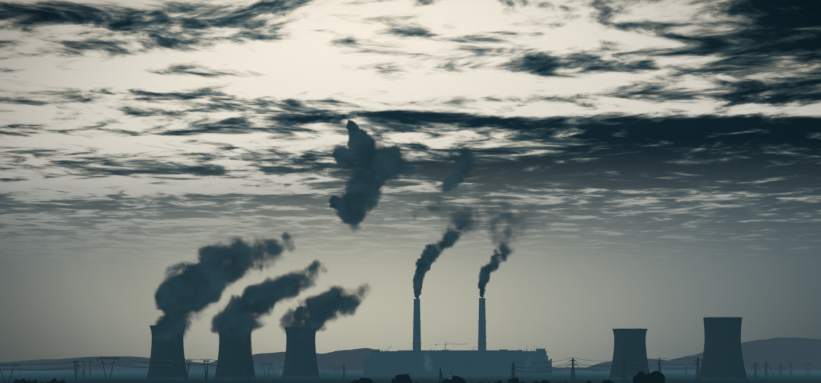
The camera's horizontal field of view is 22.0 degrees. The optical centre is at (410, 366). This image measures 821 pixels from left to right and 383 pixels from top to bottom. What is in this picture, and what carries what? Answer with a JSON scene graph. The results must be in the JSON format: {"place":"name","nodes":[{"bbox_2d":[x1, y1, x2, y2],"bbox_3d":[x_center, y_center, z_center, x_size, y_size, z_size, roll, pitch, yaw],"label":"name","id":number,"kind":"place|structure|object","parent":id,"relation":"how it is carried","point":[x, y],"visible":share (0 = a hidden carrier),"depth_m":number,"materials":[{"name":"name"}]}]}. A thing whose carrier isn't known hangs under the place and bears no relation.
{"place":"outdoors","nodes":[
{"label":"outdoors","id":0,"kind":"place"},
{"bbox_2d":[0,356,215,368],"bbox_3d":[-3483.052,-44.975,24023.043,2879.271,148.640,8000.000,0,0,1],"label":"hill","id":1,"kind":"structure","parent":0,"point":[42,364],"depth_m":21118.15,"materials":[{"name":"grey"}]},
{"bbox_2d":[99,362,342,369],"bbox_3d":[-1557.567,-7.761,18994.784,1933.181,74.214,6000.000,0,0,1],"label":"hill","id":2,"kind":"structure","parent":0,"point":[257,366],"depth_m":16674.21,"materials":[{"name":"grey"}]},
{"bbox_2d":[210,348,374,368],"bbox_3d":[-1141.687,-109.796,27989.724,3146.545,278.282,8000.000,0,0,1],"label":"hill","id":3,"kind":"structure","parent":0,"point":[340,358],"depth_m":25098.91,"materials":[{"name":"grey"}]},
{"bbox_2d":[0,367,820,382],"bbox_3d":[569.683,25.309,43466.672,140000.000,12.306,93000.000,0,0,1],"label":"ground","id":4,"kind":"structure","parent":0,"point":[352,375],"depth_m":5378.14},
{"bbox_2d":[0,364,19,382],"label":"pylon","id":5,"kind":"object","parent":4,"relation":"on","point":[11,372],"visible":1,"depth_m":2978.85,"materials":[{"name":"metal"}]},
{"bbox_2d":[13,378,65,382],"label":"tree wood","id":6,"kind":"object","parent":4,"relation":"on","point":[54,380],"visible":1,"depth_m":2001.90,"materials":[{"name":"black plant"}]},
{"bbox_2d":[69,360,85,382],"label":"pylon","id":7,"kind":"object","parent":4,"relation":"on","point":[74,361],"visible":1,"depth_m":3575.32,"materials":[{"name":"metal"}]},
{"bbox_2d":[73,361,88,380],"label":"pylon","id":8,"kind":"object","parent":4,"relation":"on","point":[83,362],"visible":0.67,"depth_m":4077.79,"materials":[{"name":"metal"}]},
{"bbox_2d":[97,357,119,381],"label":"pylon","id":9,"kind":"object","parent":4,"relation":"on","point":[111,369],"visible":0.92,"depth_m":3076.72,"materials":[{"name":"metal"}]},
{"bbox_2d":[146,325,188,380],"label":"cooling tower","id":10,"kind":"structure","parent":4,"relation":"on","point":[167,344],"depth_m":3949.59,"materials":[{"name":"concrete"}]},
{"bbox_2d":[173,359,200,382],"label":"pylon","id":11,"kind":"object","parent":4,"relation":"on","point":[187,370],"visible":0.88,"depth_m":3276.27,"materials":[{"name":"metal"}]},
{"bbox_2d":[193,359,217,382],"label":"pylon","id":12,"kind":"object","parent":4,"relation":"on","point":[206,373],"visible":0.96,"depth_m":3325.83,"materials":[{"name":"metal"}]},
{"bbox_2d":[214,325,255,380],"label":"cooling tower","id":13,"kind":"structure","parent":4,"relation":"on","point":[235,345],"depth_m":3948.14,"materials":[{"name":"concrete"}]},
{"bbox_2d":[261,363,274,378],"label":"pylon","id":14,"kind":"object","parent":4,"relation":"on","point":[268,371],"visible":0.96,"depth_m":4274.99,"materials":[{"name":"metal"}]},
{"bbox_2d":[281,326,320,379],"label":"cooling tower","id":15,"kind":"structure","parent":4,"relation":"on","point":[300,358],"depth_m":4296.47,"materials":[{"name":"concrete"}]},
{"bbox_2d":[342,364,345,379],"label":"pylon","id":16,"kind":"object","parent":4,"relation":"on","point":[343,377],"visible":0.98,"depth_m":4372.06,"materials":[{"name":"metal"}]},
{"bbox_2d":[1,356,791,381],"bbox_3d":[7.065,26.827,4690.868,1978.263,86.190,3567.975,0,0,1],"label":"power lines","id":17,"kind":"object","parent":4,"relation":"on","point":[439,374],"visible":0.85,"depth_m":3374.53,"materials":[{"name":"black metal"}]},
{"bbox_2d":[321,349,551,375],"bbox_3d":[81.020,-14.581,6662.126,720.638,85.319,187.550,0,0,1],"label":"power station","id":18,"kind":"object","parent":4,"relation":"on","point":[431,362],"visible":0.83,"depth_m":6571.56,"materials":[{"name":"grey concrete"}]},
{"bbox_2d":[412,299,421,350],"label":"chimney","id":19,"kind":"object","parent":18,"relation":"on","point":[416,343],"visible":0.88,"depth_m":6655.85,"materials":[{"name":"concrete"}]},
{"bbox_2d":[477,298,486,350],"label":"chimney","id":20,"kind":"object","parent":18,"relation":"on","point":[482,321],"visible":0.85,"depth_m":6652.93,"materials":[{"name":"concrete"}]},
{"bbox_2d":[350,374,614,382],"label":"trees","id":21,"kind":"object","parent":4,"relation":"on","point":[402,378],"visible":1,"depth_m":1999.64,"materials":[{"name":"black plant"}]},
{"bbox_2d":[510,362,515,378],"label":"pylon","id":22,"kind":"object","parent":4,"relation":"on","point":[513,371],"visible":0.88,"depth_m":3267.34,"materials":[{"name":"metal"}]},
{"bbox_2d":[567,358,578,382],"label":"pylon","id":23,"kind":"object","parent":4,"relation":"on","point":[572,370],"visible":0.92,"depth_m":3366.19,"materials":[{"name":"metal"}]},
{"bbox_2d":[620,359,627,382],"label":"pylon","id":24,"kind":"object","parent":4,"relation":"on","point":[623,380],"visible":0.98,"depth_m":3464.68,"materials":[{"name":"metal"}]},
{"bbox_2d":[608,328,649,380],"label":"cooling tower","id":25,"kind":"structure","parent":4,"relation":"on","point":[630,345],"depth_m":4037.03,"materials":[{"name":"concrete"}]},
{"bbox_2d":[632,371,664,382],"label":"tree","id":26,"kind":"object","parent":4,"relation":"on","point":[652,377],"visible":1,"depth_m":1906.89,"materials":[{"name":"black plant"}]},
{"bbox_2d":[657,358,662,370],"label":"pylon","id":27,"kind":"object","parent":4,"relation":"on","point":[659,365],"visible":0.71,"depth_m":3563.75,"materials":[{"name":"metal"}]},
{"bbox_2d":[693,357,701,382],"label":"pylon","id":28,"kind":"object","parent":4,"relation":"on","point":[697,372],"visible":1,"depth_m":3462.46,"materials":[{"name":"metal"}]},
{"bbox_2d":[696,316,749,381],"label":"cooling tower","id":29,"kind":"structure","parent":4,"relation":"on","point":[722,355],"depth_m":3733.72,"materials":[{"name":"concrete"}]},
{"bbox_2d":[752,362,757,379],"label":"pylon","id":30,"kind":"object","parent":4,"relation":"on","point":[755,374],"visible":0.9,"depth_m":4259.42,"materials":[{"name":"metal"}]},
{"bbox_2d":[764,361,768,378],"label":"pylon","id":31,"kind":"object","parent":4,"relation":"on","point":[765,373],"visible":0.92,"depth_m":4559.17,"materials":[{"name":"metal"}]},
{"bbox_2d":[0,0,820,366],"label":"sky","id":32,"kind":"structure","parent":0,"point":[584,170],"materials":[{"name":"grey"}]},
{"bbox_2d":[582,358,773,369],"bbox_3d":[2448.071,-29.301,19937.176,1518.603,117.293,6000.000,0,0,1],"label":"hill","id":33,"kind":"structure","parent":0,"point":[607,366],"depth_m":17878.86,"materials":[{"name":"grey"}]},
{"bbox_2d":[669,337,820,369],"bbox_3d":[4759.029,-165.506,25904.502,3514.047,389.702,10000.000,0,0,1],"label":"hill","id":34,"kind":"structure","parent":0,"point":[774,353],"depth_m":22647.13,"materials":[{"name":"grey"}]}
]}

